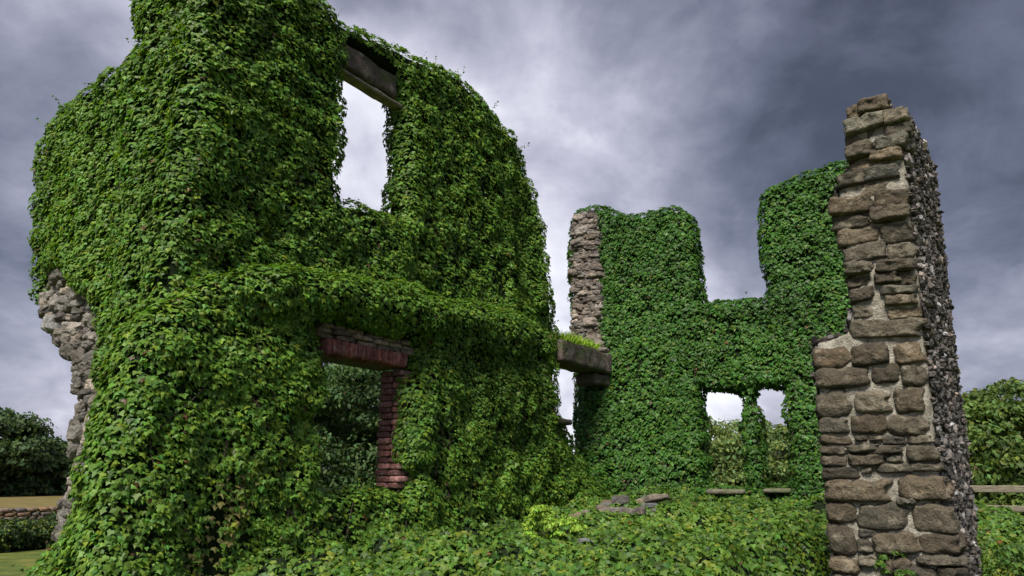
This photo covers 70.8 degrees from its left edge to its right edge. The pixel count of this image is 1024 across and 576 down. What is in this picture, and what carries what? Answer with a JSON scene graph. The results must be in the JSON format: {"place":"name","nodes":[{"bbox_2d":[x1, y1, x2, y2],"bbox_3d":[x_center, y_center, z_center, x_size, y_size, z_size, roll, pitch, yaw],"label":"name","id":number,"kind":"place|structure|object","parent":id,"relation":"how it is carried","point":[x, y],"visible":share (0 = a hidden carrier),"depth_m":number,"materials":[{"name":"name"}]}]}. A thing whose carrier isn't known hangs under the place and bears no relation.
{"place":"outdoors","nodes":[
{"label":"outdoors","id":0,"kind":"place"},
{"bbox_2d":[0,545,55,575],"bbox_3d":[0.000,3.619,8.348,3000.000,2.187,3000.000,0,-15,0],"label":"ground","id":1,"kind":"structure","parent":0,"point":[28,558],"depth_m":15.50,"materials":[{"name":"green plant"}]},
{"bbox_2d":[0,511,57,552],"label":"hedge","id":2,"kind":"object","parent":1,"relation":"on","point":[17,533],"visible":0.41,"depth_m":17.84,"materials":[{"name":"green plant"}]},
{"bbox_2d":[36,45,571,541],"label":"ruined building","id":3,"kind":"structure","parent":1,"relation":"on","point":[64,313],"depth_m":9.69,"materials":[{"name":"grey stone"}]},
{"bbox_2d":[11,0,609,575],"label":"ivy","id":4,"kind":"object","parent":3,"relation":"attached to","point":[185,166],"visible":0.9,"depth_m":8.78,"materials":[{"name":"green plant"}]},
{"bbox_2d":[310,362,393,493],"bbox_3d":[-4.566,3.739,20.155,6.239,6.711,6.490,0,-15,0],"label":"evergreen shrub","id":5,"kind":"object","parent":1,"relation":"on","point":[353,463],"visible":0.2,"depth_m":18.43,"materials":[{"name":"green plant"}]},
{"bbox_2d":[310,363,393,487],"bbox_3d":[-4.439,4.386,24.274,7.792,7.590,7.467,0,-15,0],"label":"evergreen shrub","id":6,"kind":"object","parent":1,"relation":"on","point":[376,438],"visible":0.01,"depth_m":21.66,"materials":[{"name":"green plant"}]},
{"bbox_2d":[256,490,1023,575],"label":"soil","id":7,"kind":"structure","parent":1,"relation":"on","point":[818,505],"depth_m":7.68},
{"bbox_2d":[569,512,580,516],"bbox_3d":[1.042,3.539,11.017,0.404,0.220,0.213,-9,-17,30],"label":"fallen stone","id":8,"kind":"object","parent":7,"relation":"on","point":[576,514],"visible":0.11,"depth_m":10.98,"materials":[{"name":"stone"}]},
{"bbox_2d":[228,483,1023,575],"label":"ground ivy","id":9,"kind":"object","parent":7,"relation":"on","point":[762,525],"visible":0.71,"depth_m":7.86,"materials":[{"name":"green plant"}]},
{"bbox_2d":[520,504,558,541],"bbox_3d":[0.406,2.986,8.792,0.521,0.665,0.623,11,-19,-36],"label":"lime shrub","id":10,"kind":"object","parent":9,"relation":"on","point":[545,512],"visible":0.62,"depth_m":8.82,"materials":[{"name":"green plant"}]},
{"bbox_2d":[543,514,586,540],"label":"lime shrub","id":11,"kind":"object","parent":9,"relation":"on","point":[556,523],"visible":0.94,"depth_m":8.23,"materials":[{"name":"green plant"}]},
{"bbox_2d":[577,537,617,546],"bbox_3d":[0.959,2.855,8.090,0.462,0.103,0.239,0,-15,0],"label":"fallen stone","id":12,"kind":"object","parent":9,"relation":"on","point":[582,539],"visible":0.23,"depth_m":8.02,"materials":[{"name":"stone"}]},
{"bbox_2d":[598,506,611,511],"bbox_3d":[1.466,3.457,11.221,0.259,0.106,0.130,-4,-16,14],"label":"fallen stone","id":13,"kind":"object","parent":9,"relation":"on","point":[603,508],"visible":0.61,"depth_m":11.17,"materials":[{"name":"stone"}]},
{"bbox_2d":[600,502,611,506],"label":"fallen stone","id":14,"kind":"object","parent":9,"relation":"on","point":[606,503],"visible":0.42,"depth_m":11.45,"materials":[{"name":"stone"}]},
{"bbox_2d":[611,507,619,511],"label":"fallen stone","id":15,"kind":"object","parent":9,"relation":"on","point":[613,509],"visible":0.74,"depth_m":11.09,"materials":[{"name":"stone"}]},
{"bbox_2d":[611,495,628,505],"bbox_3d":[1.728,3.378,11.445,0.300,0.175,0.149,-10,-18,34],"label":"fallen stone","id":16,"kind":"object","parent":9,"relation":"on","point":[621,499],"visible":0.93,"depth_m":11.38,"materials":[{"name":"stone"}]},
{"bbox_2d":[619,507,637,515],"bbox_3d":[1.780,3.433,11.074,0.331,0.131,0.187,-11,-19,36],"label":"fallen stone","id":17,"kind":"object","parent":9,"relation":"on","point":[629,510],"visible":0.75,"depth_m":10.98,"materials":[{"name":"stone"}]},
{"bbox_2d":[634,506,645,514],"bbox_3d":[1.952,3.409,11.010,0.113,0.135,0.222,11,-19,-36],"label":"fallen stone","id":18,"kind":"object","parent":9,"relation":"on","point":[641,510],"visible":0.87,"depth_m":10.94,"materials":[{"name":"stone"}]},
{"bbox_2d":[641,503,657,508],"bbox_3d":[2.170,3.426,11.335,0.296,0.090,0.150,-6,-16,20],"label":"fallen stone","id":19,"kind":"object","parent":9,"relation":"on","point":[650,505],"visible":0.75,"depth_m":11.27,"materials":[{"name":"stone"}]},
{"bbox_2d":[638,494,669,502],"bbox_3d":[2.234,3.382,11.496,0.328,0.194,0.644,12,-19,-37],"label":"fallen stone","id":20,"kind":"object","parent":9,"relation":"on","point":[651,498],"visible":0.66,"depth_m":11.31,"materials":[{"name":"stone"}]},
{"bbox_2d":[552,209,792,494],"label":"ruined wall","id":21,"kind":"structure","parent":1,"relation":"on","point":[592,367],"depth_m":15.93,"materials":[{"name":"stone"}]},
{"bbox_2d":[554,329,602,350],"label":"grass","id":22,"kind":"structure","parent":21,"relation":"on","point":[579,340],"depth_m":14.38,"materials":[{"name":"green plant"}]},
{"bbox_2d":[566,160,851,501],"bbox_3d":[4.246,1.536,14.364,7.102,8.131,1.893,-8,-17,27],"label":"ivy","id":23,"kind":"object","parent":21,"relation":"attached to","point":[676,343],"visible":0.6,"depth_m":14.50,"materials":[{"name":"green plant"}]},
{"bbox_2d":[736,378,771,492],"bbox_3d":[4.660,2.858,13.928,0.613,2.484,0.702,0,-15,0],"label":"mullion","id":24,"kind":"object","parent":21,"relation":"attached to","point":[754,452],"visible":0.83,"depth_m":13.77,"materials":[{"name":"green plant"}]},
{"bbox_2d":[705,416,772,486],"bbox_3d":[8.223,7.373,29.026,4.848,4.296,5.074,0,-15,0],"label":"bush","id":25,"kind":"object","parent":1,"relation":"on","point":[725,441],"visible":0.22,"depth_m":27.82,"materials":[{"name":"green plant"}]},
{"bbox_2d":[708,419,784,484],"bbox_3d":[10.347,7.886,31.395,5.738,4.502,5.787,0,-15,0],"label":"bush","id":26,"kind":"object","parent":1,"relation":"on","point":[735,423],"visible":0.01,"depth_m":30.92,"materials":[{"name":"green plant"}]},
{"bbox_2d":[720,423,795,488],"bbox_3d":[10.191,7.155,27.503,4.579,3.933,4.534,-10,-18,32],"label":"bush","id":27,"kind":"object","parent":1,"relation":"on","point":[778,466],"visible":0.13,"depth_m":26.97,"materials":[{"name":"green plant"}]},
{"bbox_2d":[768,434,795,480],"bbox_3d":[12.381,7.629,29.512,5.639,4.054,6.051,0,-15,0],"label":"bush","id":28,"kind":"object","parent":1,"relation":"on","point":[774,452],"visible":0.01,"depth_m":29.19,"materials":[{"name":"green plant"}]},
{"bbox_2d":[810,93,982,575],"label":"broken wall end","id":29,"kind":"structure","parent":1,"relation":"on","point":[894,442],"depth_m":7.47,"materials":[{"name":"stone"}]},
{"bbox_2d":[874,550,916,575],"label":"weed","id":30,"kind":"object","parent":29,"relation":"attached to","point":[882,564],"visible":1,"depth_m":6.83,"materials":[{"name":"green plant"}]},
{"bbox_2d":[960,388,1023,437],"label":"broadleaf tree","id":31,"kind":"object","parent":1,"relation":"on","point":[994,395],"depth_m":28.23,"materials":[{"name":"green plant"}]},
{"bbox_2d":[962,399,1023,515],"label":"bush","id":32,"kind":"object","parent":1,"relation":"on","point":[991,471],"visible":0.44,"depth_m":22.69,"materials":[{"name":"green plant"}]},
{"bbox_2d":[962,377,1023,477],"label":"broadleaf tree","id":33,"kind":"object","parent":1,"relation":"on","point":[1011,388],"visible":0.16,"depth_m":25.39,"materials":[{"name":"green plant"}]},
{"bbox_2d":[970,485,1023,511],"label":"rail fence","id":34,"kind":"object","parent":1,"relation":"on","point":[1001,488],"visible":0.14,"depth_m":13.84,"materials":[{"name":"brown wood"}]},
{"bbox_2d":[976,535,1023,575],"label":"bush","id":35,"kind":"object","parent":1,"relation":"on","point":[1002,570],"visible":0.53,"depth_m":8.16,"materials":[{"name":"green plant"}]},
{"bbox_2d":[979,541,1023,575],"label":"bush","id":36,"kind":"object","parent":1,"relation":"on","point":[1012,554],"visible":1,"depth_m":6.37,"materials":[{"name":"green plant"}]},
{"bbox_2d":[0,507,58,519],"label":"stone wall","id":37,"kind":"structure","parent":0,"point":[10,513],"depth_m":28.08,"materials":[{"name":"stone"}]},
{"bbox_2d":[0,495,62,517],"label":"dry field","id":38,"kind":"structure","parent":0,"point":[31,501],"depth_m":56.74,"materials":[{"name":"beige plant"}]},
{"bbox_2d":[0,415,31,492],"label":"broadleaf tree","id":39,"kind":"object","parent":38,"relation":"on","point":[9,472],"visible":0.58,"depth_m":74.96,"materials":[{"name":"green plant"}]},
{"bbox_2d":[0,407,61,496],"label":"broadleaf tree","id":40,"kind":"object","parent":38,"relation":"on","point":[33,435],"visible":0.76,"depth_m":76.69,"materials":[{"name":"green plant"}]},
{"bbox_2d":[1,437,66,495],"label":"broadleaf tree","id":41,"kind":"object","parent":38,"relation":"on","point":[56,441],"visible":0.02,"depth_m":84.97,"materials":[{"name":"green plant"}]},
{"bbox_2d":[0,443,73,495],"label":"broadleaf tree","id":42,"kind":"object","parent":38,"relation":"on","point":[60,460],"visible":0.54,"depth_m":79.58,"materials":[{"name":"green plant"}]},
{"bbox_2d":[44,441,71,488],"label":"broadleaf tree","id":43,"kind":"object","parent":38,"relation":"on","point":[65,446],"visible":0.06,"depth_m":84.57,"materials":[{"name":"green plant"}]},
{"bbox_2d":[0,0,1023,464],"label":"sky","id":44,"kind":"structure","parent":0,"point":[701,107],"materials":[{"name":"grey"}]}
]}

